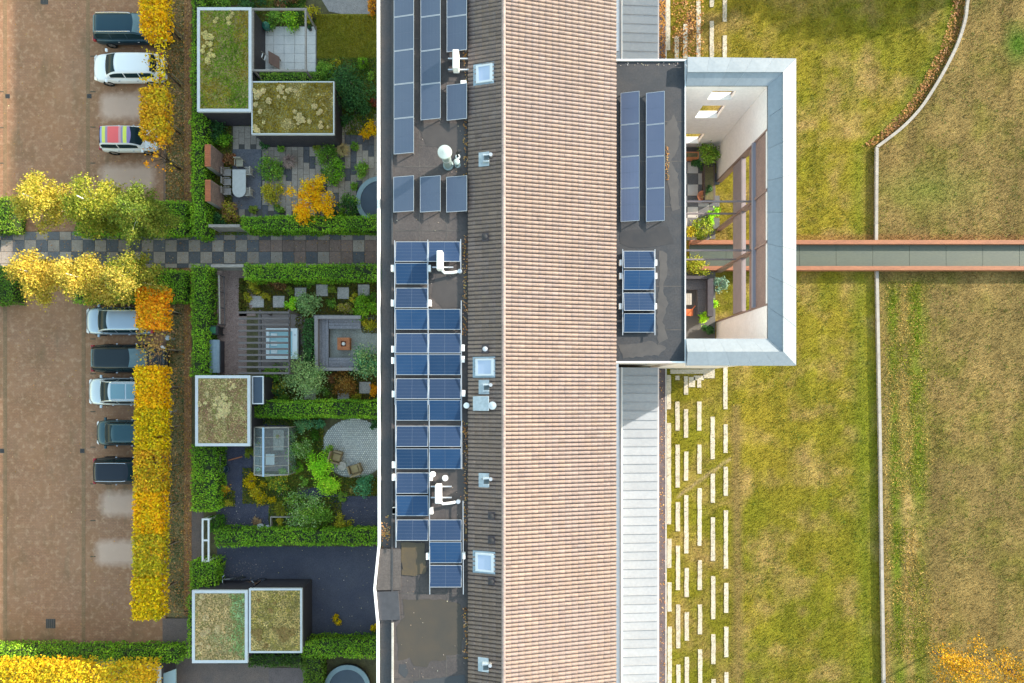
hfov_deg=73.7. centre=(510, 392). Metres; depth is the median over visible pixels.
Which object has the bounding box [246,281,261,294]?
shrub
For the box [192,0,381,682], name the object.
garden soil
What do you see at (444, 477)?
roof vent
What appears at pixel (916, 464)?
tall weeds
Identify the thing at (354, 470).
wicker armchair
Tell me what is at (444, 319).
solar panel
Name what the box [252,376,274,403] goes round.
tool store
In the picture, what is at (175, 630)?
footpath
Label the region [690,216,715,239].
shrub
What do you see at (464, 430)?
fallen leaves
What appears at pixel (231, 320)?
fallen leaves
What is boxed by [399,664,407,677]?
roof puddle
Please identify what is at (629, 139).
solar panel
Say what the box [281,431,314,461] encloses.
shrub
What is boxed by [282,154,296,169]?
grass clump
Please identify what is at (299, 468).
bedding plant
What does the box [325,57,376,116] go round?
shrub
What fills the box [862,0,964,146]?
fallen leaves
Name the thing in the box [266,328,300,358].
hot tub
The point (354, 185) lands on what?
bedding plant
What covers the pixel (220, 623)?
garden shed
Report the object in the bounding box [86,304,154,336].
parked car
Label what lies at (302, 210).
orange maple
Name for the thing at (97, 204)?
birch tree
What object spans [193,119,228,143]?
shrub
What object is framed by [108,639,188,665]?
hedge
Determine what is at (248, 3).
shrub
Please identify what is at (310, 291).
ground cover
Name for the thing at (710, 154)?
shrub
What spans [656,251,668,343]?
roof puddle
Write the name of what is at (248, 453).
shrub
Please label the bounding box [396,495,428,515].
solar panel
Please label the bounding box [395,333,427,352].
solar panel
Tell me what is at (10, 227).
hedge
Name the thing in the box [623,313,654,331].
solar panel
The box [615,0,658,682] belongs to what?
lean to
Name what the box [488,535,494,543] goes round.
vent tile
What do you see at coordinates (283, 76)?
hedge
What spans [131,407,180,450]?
clipped tree
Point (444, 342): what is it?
solar panel
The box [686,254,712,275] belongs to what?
shrub
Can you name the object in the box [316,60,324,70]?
bedding plant
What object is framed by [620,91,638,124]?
solar panel
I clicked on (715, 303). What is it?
shrub
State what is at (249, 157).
dining terrace
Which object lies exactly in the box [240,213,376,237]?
hedge
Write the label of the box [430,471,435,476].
roof vent
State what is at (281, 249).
chequered path
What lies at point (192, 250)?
fallen leaves
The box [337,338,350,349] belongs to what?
fire cube
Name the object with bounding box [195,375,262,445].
garden shed
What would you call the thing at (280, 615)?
garden shed
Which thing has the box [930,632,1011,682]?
yellow tree
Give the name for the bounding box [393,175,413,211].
solar panel
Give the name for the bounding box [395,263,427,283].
solar panel
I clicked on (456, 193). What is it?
solar panel
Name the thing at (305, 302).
shrub
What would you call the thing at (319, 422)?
bedding plant
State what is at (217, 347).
covered grill
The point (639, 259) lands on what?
solar panel
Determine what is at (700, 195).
plant pot
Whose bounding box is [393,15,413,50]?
solar panel
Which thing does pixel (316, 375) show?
shrub
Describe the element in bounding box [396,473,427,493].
solar panel
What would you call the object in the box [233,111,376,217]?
garden patio
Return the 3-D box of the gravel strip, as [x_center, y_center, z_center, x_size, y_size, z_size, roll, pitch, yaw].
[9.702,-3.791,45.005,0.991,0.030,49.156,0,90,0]
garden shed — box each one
[126,660,175,682]
[192,581,260,662]
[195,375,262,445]
[197,7,258,125]
[249,579,311,652]
[251,81,341,146]
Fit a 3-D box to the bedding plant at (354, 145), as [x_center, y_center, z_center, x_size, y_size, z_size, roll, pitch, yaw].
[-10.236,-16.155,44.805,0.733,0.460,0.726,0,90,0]
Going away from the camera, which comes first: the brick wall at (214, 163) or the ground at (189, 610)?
the brick wall at (214, 163)
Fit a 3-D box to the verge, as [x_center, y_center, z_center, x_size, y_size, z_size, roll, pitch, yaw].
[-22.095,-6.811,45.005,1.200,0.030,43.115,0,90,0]
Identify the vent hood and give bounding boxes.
[478,657,491,672]
[479,151,492,166]
[479,380,491,393]
[479,473,491,487]
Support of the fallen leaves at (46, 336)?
on the parking lot at (37, 534)
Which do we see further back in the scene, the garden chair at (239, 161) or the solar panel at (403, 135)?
the garden chair at (239, 161)
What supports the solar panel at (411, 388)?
on the apartment block
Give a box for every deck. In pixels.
[258,314,304,369]
[265,27,316,72]
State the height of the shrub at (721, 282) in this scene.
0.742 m
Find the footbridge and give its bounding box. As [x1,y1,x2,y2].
[689,240,1023,270]
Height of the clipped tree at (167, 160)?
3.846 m
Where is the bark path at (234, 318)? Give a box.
[217,271,255,374]
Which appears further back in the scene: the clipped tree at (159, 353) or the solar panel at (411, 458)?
the clipped tree at (159, 353)
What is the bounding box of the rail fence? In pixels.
[218,275,225,325]
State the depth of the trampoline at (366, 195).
44.67 m
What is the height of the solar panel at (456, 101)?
0.400 m
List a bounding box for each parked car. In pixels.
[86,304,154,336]
[89,375,138,407]
[91,341,168,372]
[93,12,171,48]
[93,456,162,484]
[94,48,166,86]
[97,417,155,448]
[99,125,159,154]
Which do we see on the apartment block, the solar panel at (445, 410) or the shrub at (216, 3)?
the solar panel at (445, 410)
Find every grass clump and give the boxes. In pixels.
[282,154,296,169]
[335,143,350,155]
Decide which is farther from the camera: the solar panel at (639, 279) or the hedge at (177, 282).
the hedge at (177, 282)
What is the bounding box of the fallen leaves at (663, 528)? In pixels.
[659,381,665,682]
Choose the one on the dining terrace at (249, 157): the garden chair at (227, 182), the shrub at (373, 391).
the garden chair at (227, 182)
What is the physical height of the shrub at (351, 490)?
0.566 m
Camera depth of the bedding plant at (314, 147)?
44.66 m
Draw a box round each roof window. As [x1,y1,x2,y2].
[473,62,493,85]
[473,357,494,377]
[473,550,494,573]
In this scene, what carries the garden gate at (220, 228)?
on the chequered path at (281, 249)
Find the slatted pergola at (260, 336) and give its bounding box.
[238,310,299,374]
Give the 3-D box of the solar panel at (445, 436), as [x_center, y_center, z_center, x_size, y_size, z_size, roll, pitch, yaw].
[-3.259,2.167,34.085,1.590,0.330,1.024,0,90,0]
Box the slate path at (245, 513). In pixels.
[216,418,377,527]
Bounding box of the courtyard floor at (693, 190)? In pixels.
[686,147,719,338]
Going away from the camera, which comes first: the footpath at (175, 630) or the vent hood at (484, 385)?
the vent hood at (484, 385)
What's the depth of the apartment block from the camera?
34.22 m
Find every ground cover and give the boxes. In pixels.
[165,0,183,201]
[190,0,376,235]
[206,278,376,402]
[224,418,377,527]
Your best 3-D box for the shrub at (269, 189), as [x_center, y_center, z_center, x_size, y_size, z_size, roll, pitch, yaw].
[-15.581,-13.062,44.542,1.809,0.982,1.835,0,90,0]
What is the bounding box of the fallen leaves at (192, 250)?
[0,235,372,263]
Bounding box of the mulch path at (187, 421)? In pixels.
[184,0,191,609]
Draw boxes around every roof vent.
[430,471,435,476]
[442,475,447,480]
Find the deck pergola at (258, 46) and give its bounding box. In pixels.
[252,8,316,80]
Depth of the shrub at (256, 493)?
44.64 m
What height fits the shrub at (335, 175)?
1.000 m
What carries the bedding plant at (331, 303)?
on the garden soil
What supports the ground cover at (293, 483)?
on the garden soil
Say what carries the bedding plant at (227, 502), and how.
on the slate path at (245, 513)
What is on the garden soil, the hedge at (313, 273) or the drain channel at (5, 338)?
the hedge at (313, 273)
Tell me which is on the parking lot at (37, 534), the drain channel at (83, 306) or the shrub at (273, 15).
the drain channel at (83, 306)
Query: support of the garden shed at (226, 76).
on the garden soil
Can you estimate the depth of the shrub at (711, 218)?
44.56 m
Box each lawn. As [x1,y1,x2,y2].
[316,14,376,57]
[667,0,1023,682]
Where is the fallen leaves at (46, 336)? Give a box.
[0,4,158,641]
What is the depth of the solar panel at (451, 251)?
34.02 m
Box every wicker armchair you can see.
[327,450,343,464]
[346,462,362,477]
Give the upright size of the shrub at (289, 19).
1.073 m
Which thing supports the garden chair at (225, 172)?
on the dining terrace at (249, 157)
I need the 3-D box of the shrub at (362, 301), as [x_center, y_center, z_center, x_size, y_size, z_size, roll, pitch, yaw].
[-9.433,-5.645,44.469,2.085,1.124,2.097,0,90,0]
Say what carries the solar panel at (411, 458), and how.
on the apartment block
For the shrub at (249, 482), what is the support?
on the garden soil
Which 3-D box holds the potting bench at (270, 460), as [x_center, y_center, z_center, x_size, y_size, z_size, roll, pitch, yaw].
[-15.586,4.325,44.630,0.562,0.700,0.697,0,90,0]
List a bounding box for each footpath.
[163,508,217,682]
[218,664,268,682]
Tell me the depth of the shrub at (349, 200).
44.57 m
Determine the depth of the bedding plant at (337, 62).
44.70 m
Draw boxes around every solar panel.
[393,0,413,16]
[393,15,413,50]
[393,49,413,84]
[393,83,413,118]
[393,117,413,154]
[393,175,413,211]
[395,242,426,261]
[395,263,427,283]
[395,288,427,307]
[395,309,427,329]
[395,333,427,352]
[396,354,427,374]
[396,379,427,398]
[396,400,427,420]
[396,426,427,446]
[396,449,427,468]
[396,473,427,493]
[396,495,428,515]
[396,520,428,540]
[419,175,440,212]
[420,0,440,16]
[420,15,440,50]
[420,49,440,84]
[420,83,440,120]
[428,242,459,261]
[428,309,460,329]
[428,333,460,352]
[429,354,460,374]
[429,379,460,398]
[429,400,460,420]
[429,426,460,446]
[429,449,460,468]
[429,520,461,540]
[429,541,461,562]
[429,565,461,586]
[446,0,466,16]
[446,15,466,52]
[446,83,466,120]
[446,175,466,212]
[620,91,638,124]
[620,124,638,156]
[620,156,638,188]
[620,188,638,221]
[623,251,654,267]
[623,270,654,289]
[623,293,654,310]
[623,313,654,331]
[645,91,664,124]
[645,123,664,156]
[645,156,664,188]
[645,188,664,221]
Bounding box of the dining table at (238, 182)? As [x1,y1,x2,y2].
[232,169,248,196]
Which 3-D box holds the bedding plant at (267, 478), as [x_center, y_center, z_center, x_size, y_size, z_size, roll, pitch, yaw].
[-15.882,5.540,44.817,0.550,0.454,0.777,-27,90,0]
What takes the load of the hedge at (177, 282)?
on the garden soil
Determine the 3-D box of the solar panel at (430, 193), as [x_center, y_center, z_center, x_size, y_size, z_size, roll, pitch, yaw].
[-4.007,-9.891,34.050,1.084,0.400,1.764,0,90,0]
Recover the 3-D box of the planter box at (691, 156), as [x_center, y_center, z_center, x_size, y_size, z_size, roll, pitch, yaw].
[11.629,-15.451,44.660,1.233,0.640,0.411,0,90,0]
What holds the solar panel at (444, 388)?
on the apartment block
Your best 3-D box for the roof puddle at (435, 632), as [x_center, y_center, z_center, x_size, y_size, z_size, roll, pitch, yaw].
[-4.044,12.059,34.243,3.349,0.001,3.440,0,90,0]
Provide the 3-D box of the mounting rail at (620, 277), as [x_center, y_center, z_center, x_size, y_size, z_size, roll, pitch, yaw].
[6.714,-5.274,35.960,1.996,0.280,4.511,0,90,0]
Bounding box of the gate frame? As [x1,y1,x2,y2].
[202,515,216,561]
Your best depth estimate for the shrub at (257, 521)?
44.74 m
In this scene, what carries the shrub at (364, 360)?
on the garden soil
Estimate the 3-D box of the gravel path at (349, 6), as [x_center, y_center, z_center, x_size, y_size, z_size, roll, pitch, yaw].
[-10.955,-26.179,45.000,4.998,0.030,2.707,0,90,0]
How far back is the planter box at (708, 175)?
44.47 m
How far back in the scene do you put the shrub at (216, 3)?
44.37 m
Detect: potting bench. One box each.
[255,438,261,470]
[266,453,277,464]
[273,430,286,449]
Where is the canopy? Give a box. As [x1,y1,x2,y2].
[163,669,176,682]
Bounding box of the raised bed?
[270,516,296,526]
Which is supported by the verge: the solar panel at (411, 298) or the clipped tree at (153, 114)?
the clipped tree at (153, 114)
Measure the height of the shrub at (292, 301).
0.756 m
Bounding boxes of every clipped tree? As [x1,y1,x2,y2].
[129,572,177,621]
[130,447,179,493]
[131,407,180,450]
[131,489,179,534]
[131,530,178,576]
[132,364,181,409]
[133,285,181,331]
[136,328,181,369]
[137,0,184,45]
[137,85,184,145]
[138,132,184,172]
[139,37,183,89]
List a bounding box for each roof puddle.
[396,599,462,666]
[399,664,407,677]
[401,542,426,575]
[414,675,464,682]
[419,123,467,170]
[431,272,459,307]
[437,469,464,491]
[618,341,665,358]
[620,226,673,247]
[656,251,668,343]
[665,115,680,210]
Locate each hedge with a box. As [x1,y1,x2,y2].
[0,195,27,237]
[0,266,26,306]
[0,639,119,662]
[71,267,193,305]
[72,199,194,239]
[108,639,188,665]
[185,593,191,658]
[187,554,226,591]
[188,0,216,242]
[188,444,227,512]
[189,263,219,377]
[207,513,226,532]
[212,523,381,548]
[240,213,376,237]
[242,262,376,285]
[248,650,306,668]
[254,397,381,420]
[257,71,322,80]
[301,318,314,369]
[301,631,380,659]
[302,655,327,682]
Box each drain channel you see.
[3,0,6,642]
[82,0,89,642]
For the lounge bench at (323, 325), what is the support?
on the lounge floor at (358, 336)
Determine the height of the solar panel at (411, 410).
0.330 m
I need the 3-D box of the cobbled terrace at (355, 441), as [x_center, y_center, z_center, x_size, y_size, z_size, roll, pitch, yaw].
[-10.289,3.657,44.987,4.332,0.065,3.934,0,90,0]
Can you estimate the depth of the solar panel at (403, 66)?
33.98 m
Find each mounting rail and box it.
[391,239,464,593]
[619,249,656,334]
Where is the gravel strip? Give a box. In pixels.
[659,0,664,682]
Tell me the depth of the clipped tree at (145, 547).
41.42 m
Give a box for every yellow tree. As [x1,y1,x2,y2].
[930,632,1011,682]
[983,647,1023,682]
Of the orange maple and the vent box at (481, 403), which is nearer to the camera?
the vent box at (481, 403)
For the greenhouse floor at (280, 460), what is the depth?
44.98 m
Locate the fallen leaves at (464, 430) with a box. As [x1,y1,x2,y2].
[460,5,467,658]
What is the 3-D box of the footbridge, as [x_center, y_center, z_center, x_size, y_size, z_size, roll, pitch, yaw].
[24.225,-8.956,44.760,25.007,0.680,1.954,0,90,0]
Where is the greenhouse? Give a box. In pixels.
[254,426,295,476]
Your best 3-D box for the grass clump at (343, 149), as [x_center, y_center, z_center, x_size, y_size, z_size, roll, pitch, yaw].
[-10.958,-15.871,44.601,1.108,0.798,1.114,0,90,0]
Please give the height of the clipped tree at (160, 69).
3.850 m
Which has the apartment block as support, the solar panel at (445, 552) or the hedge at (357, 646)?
the solar panel at (445, 552)
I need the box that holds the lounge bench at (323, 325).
[314,316,361,370]
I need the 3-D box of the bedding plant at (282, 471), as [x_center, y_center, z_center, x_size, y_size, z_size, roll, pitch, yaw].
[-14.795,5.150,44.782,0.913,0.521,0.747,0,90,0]
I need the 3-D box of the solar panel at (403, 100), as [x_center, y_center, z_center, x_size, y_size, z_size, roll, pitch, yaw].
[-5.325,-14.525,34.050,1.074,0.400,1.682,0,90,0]
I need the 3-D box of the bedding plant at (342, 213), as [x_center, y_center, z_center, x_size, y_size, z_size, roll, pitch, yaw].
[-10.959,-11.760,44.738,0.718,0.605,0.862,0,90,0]
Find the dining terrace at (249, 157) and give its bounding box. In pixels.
[233,149,260,208]
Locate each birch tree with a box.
[2,246,78,311]
[5,168,80,237]
[48,251,118,309]
[58,171,128,240]
[99,247,170,310]
[100,179,183,248]
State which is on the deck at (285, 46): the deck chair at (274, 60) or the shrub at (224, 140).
the deck chair at (274, 60)
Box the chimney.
[438,145,453,170]
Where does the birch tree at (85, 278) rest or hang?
on the parking lot at (37, 534)
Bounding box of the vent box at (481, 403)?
[473,396,495,410]
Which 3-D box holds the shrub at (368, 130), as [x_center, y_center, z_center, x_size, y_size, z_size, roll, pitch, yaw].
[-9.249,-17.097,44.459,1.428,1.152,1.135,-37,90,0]
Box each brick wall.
[205,144,224,176]
[205,180,224,209]
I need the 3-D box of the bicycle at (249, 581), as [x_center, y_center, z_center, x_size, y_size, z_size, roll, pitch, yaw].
[-16.851,12.363,44.463,1.697,1.088,0.607,9,90,0]
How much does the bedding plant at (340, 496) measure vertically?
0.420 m
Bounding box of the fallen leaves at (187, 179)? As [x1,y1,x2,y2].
[165,0,191,617]
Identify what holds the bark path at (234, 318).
on the garden soil
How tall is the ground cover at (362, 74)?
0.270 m
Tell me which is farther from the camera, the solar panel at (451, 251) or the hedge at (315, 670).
the hedge at (315, 670)
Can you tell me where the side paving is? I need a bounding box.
[269,668,304,682]
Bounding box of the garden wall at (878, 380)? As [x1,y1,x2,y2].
[874,0,969,682]
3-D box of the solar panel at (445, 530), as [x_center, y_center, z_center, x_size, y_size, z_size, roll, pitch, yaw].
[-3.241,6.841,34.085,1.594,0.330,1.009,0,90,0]
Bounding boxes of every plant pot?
[222,465,229,472]
[697,191,702,199]
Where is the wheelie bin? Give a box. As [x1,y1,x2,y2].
[209,325,223,335]
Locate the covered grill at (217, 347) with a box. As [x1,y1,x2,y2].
[209,340,224,372]
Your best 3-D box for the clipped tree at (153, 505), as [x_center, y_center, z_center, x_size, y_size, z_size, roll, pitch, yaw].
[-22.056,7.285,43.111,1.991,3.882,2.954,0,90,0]
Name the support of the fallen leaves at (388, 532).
on the apartment block
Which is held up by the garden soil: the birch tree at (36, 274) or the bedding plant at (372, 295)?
the bedding plant at (372, 295)
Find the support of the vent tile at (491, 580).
on the apartment block
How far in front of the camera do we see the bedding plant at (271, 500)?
44.79 m
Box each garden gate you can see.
[209,224,247,232]
[211,264,246,270]
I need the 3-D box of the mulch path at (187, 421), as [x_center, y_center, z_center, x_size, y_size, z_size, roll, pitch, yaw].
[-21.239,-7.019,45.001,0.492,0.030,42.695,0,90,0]
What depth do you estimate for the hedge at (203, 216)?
43.43 m
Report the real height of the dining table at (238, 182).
0.750 m
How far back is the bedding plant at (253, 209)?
44.77 m
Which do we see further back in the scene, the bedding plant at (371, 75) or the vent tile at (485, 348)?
the bedding plant at (371, 75)
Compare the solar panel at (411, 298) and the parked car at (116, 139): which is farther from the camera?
the parked car at (116, 139)
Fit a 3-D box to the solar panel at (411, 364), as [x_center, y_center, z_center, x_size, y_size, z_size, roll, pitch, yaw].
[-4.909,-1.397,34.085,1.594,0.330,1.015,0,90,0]
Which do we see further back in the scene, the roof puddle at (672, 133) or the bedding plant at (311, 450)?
the bedding plant at (311, 450)
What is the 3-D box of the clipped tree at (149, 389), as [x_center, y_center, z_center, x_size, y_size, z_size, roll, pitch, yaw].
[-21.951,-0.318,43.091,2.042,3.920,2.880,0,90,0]
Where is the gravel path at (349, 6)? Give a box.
[322,0,375,13]
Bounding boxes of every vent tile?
[482,233,488,241]
[482,345,488,352]
[488,511,494,519]
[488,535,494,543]
[488,576,494,584]
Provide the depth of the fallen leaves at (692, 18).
44.94 m
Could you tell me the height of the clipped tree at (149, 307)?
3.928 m
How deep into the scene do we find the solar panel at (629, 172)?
35.84 m
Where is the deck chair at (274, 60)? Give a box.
[261,51,280,68]
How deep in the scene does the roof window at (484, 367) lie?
33.70 m
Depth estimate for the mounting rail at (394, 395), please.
33.96 m
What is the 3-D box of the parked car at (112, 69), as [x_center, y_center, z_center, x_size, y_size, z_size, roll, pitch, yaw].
[-24.805,-21.096,44.273,4.628,1.445,2.180,0,90,0]
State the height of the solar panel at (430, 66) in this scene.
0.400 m
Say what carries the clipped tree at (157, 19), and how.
on the verge
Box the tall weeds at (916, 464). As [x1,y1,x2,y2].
[881,280,948,682]
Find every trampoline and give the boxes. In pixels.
[325,663,370,682]
[356,176,376,218]
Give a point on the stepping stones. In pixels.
(321, 290)
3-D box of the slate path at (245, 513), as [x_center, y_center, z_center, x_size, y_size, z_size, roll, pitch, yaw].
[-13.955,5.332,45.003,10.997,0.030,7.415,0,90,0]
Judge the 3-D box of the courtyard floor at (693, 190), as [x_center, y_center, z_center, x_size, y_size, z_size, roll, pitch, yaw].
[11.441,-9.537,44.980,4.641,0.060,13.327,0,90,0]
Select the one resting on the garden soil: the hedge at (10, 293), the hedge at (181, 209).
the hedge at (181, 209)
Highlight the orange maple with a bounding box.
[281,174,337,226]
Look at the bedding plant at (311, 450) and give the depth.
44.64 m
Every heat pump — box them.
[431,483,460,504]
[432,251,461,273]
[448,49,468,82]
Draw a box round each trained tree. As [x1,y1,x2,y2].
[0,654,46,682]
[18,654,100,682]
[84,656,162,682]
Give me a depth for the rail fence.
44.21 m
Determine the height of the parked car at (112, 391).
1.552 m
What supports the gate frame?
on the garden soil
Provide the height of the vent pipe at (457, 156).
0.684 m
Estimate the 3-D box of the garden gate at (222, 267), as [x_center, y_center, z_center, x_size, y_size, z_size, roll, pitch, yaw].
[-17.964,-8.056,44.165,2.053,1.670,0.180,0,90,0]
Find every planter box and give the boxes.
[686,152,698,160]
[702,166,714,199]
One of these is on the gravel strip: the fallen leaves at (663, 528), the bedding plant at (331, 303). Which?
the fallen leaves at (663, 528)
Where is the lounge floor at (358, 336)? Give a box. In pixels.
[313,315,381,370]
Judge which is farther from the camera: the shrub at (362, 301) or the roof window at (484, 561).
the shrub at (362, 301)
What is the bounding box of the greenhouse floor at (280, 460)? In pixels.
[265,426,291,470]
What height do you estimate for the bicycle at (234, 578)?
1.088 m
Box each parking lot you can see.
[0,0,162,231]
[0,268,165,645]
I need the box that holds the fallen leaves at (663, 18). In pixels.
[659,0,665,57]
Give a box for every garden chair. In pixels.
[221,167,231,176]
[221,176,231,187]
[221,186,233,196]
[233,157,245,167]
[244,166,254,177]
[244,187,254,197]
[686,306,694,315]
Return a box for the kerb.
[163,44,165,616]
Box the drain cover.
[46,619,54,627]
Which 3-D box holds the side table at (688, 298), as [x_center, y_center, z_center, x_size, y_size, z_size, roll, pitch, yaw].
[11.531,-6.098,44.740,0.565,0.480,0.742,0,90,0]
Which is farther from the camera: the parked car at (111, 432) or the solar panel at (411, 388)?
the parked car at (111, 432)
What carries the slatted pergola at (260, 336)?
on the pergola deck at (293, 320)
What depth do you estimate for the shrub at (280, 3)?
44.37 m
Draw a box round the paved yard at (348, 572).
[217,546,381,634]
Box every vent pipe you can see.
[454,158,459,167]
[455,149,460,158]
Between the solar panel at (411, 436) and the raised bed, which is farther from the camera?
the raised bed
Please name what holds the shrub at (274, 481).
on the garden soil
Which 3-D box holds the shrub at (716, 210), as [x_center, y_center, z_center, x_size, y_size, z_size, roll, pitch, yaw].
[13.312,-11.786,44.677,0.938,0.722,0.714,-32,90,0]
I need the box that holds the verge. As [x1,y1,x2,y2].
[166,0,183,616]
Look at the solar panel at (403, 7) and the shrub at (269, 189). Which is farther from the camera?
the shrub at (269, 189)
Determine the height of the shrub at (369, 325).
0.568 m
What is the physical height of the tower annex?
9.325 m
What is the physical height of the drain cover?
0.040 m
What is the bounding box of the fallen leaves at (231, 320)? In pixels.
[218,273,238,372]
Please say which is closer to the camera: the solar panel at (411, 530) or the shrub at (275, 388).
the solar panel at (411, 530)
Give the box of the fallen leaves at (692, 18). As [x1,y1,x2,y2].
[671,0,703,57]
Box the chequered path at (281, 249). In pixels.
[0,232,376,267]
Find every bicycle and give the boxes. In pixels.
[219,575,245,584]
[243,578,265,584]
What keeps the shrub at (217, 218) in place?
on the garden soil
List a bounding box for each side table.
[338,462,346,469]
[686,293,691,304]
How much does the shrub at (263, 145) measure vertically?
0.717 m
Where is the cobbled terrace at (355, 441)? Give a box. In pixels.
[321,419,377,477]
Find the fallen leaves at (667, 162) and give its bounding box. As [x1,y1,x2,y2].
[665,147,668,179]
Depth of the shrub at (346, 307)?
44.64 m
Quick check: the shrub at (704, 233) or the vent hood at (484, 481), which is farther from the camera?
the shrub at (704, 233)
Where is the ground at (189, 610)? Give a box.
[1,366,649,682]
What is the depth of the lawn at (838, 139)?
45.00 m
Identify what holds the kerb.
on the parking lot at (37, 534)
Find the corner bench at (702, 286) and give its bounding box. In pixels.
[686,276,712,317]
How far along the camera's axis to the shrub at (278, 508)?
44.73 m
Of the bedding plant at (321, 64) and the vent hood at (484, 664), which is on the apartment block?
the vent hood at (484, 664)
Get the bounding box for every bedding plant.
[223,499,234,506]
[244,292,252,302]
[248,205,258,215]
[260,291,270,299]
[265,472,272,480]
[268,496,276,503]
[272,203,284,212]
[276,394,288,402]
[276,518,282,525]
[277,145,285,151]
[278,468,289,476]
[284,285,294,295]
[291,460,303,473]
[300,475,308,486]
[306,446,313,458]
[312,145,320,152]
[315,418,325,428]
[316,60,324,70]
[321,386,330,396]
[325,298,335,308]
[327,284,336,292]
[327,373,334,383]
[330,58,340,69]
[337,490,347,502]
[338,207,346,216]
[349,291,357,303]
[350,141,358,151]
[350,182,358,190]
[351,392,360,398]
[358,56,368,68]
[367,71,374,80]
[368,290,376,301]
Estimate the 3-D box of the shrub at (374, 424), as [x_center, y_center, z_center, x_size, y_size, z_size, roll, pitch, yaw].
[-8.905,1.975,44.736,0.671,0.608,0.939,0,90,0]
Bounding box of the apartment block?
[373,0,618,682]
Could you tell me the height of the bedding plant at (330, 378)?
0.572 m
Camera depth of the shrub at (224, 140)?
44.33 m
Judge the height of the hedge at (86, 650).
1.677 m
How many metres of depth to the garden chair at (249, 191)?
44.50 m
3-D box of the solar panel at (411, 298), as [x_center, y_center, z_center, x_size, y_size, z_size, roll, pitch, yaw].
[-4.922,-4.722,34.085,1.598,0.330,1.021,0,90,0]
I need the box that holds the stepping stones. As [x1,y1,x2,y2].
[249,285,370,399]
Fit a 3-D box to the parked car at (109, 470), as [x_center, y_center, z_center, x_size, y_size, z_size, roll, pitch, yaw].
[-24.887,5.068,44.204,4.276,1.582,2.120,0,90,0]
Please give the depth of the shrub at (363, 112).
44.47 m
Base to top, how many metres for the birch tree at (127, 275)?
7.059 m
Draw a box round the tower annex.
[616,57,795,367]
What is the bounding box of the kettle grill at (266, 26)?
[262,21,271,32]
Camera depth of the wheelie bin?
43.94 m
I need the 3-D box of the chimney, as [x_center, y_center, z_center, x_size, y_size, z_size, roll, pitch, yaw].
[-3.108,-11.385,33.240,0.690,2.020,0.690,0,90,0]
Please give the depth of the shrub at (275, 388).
44.54 m
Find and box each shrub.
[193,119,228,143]
[209,0,232,6]
[211,212,225,223]
[212,130,233,147]
[221,201,241,223]
[221,484,230,494]
[222,151,235,166]
[237,0,270,11]
[242,471,257,490]
[243,446,253,458]
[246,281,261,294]
[248,479,267,506]
[251,516,261,525]
[253,151,286,182]
[259,141,269,150]
[259,363,279,381]
[260,181,285,206]
[263,11,284,31]
[265,473,288,494]
[267,282,286,290]
[271,378,289,398]
[273,350,334,402]
[273,500,287,515]
[274,0,297,12]
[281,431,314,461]
[282,7,300,33]
[282,484,331,530]
[283,296,297,310]
[286,290,322,318]
[293,418,317,432]
[303,4,321,22]
[306,450,337,482]
[307,503,335,527]
[310,428,319,442]
[314,143,341,167]
[314,473,340,497]
[315,61,335,80]
[319,156,348,186]
[321,206,337,218]
[322,444,333,458]
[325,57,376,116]
[331,371,358,397]
[331,614,341,625]
[334,512,353,528]
[335,302,353,314]
[336,190,360,216]
[340,115,353,126]
[348,343,381,379]
[349,485,357,493]
[350,289,376,321]
[351,474,374,498]
[354,159,370,179]
[357,119,376,139]
[358,101,371,115]
[361,319,376,330]
[367,0,376,18]
[368,97,376,106]
[369,383,381,397]
[369,417,377,429]
[370,623,375,631]
[686,224,698,237]
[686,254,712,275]
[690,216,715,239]
[691,158,703,171]
[697,140,720,166]
[698,311,709,325]
[700,324,714,334]
[703,185,712,193]
[705,215,713,225]
[707,206,720,216]
[713,275,729,293]
[713,299,719,308]
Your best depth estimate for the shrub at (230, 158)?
44.55 m
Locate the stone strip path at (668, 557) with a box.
[665,0,728,682]
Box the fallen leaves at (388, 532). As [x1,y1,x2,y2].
[381,515,390,546]
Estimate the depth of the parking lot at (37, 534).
45.00 m
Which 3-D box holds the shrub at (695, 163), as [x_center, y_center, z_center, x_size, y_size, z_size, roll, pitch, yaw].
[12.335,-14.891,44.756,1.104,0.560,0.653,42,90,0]
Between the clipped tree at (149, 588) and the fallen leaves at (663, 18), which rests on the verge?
the clipped tree at (149, 588)
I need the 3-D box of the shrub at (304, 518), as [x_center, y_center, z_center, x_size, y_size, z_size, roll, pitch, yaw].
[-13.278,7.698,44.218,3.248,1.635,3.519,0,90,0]
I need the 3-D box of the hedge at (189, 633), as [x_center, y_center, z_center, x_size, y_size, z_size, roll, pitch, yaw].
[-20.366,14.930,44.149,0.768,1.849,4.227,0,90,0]
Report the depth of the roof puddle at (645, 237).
36.09 m

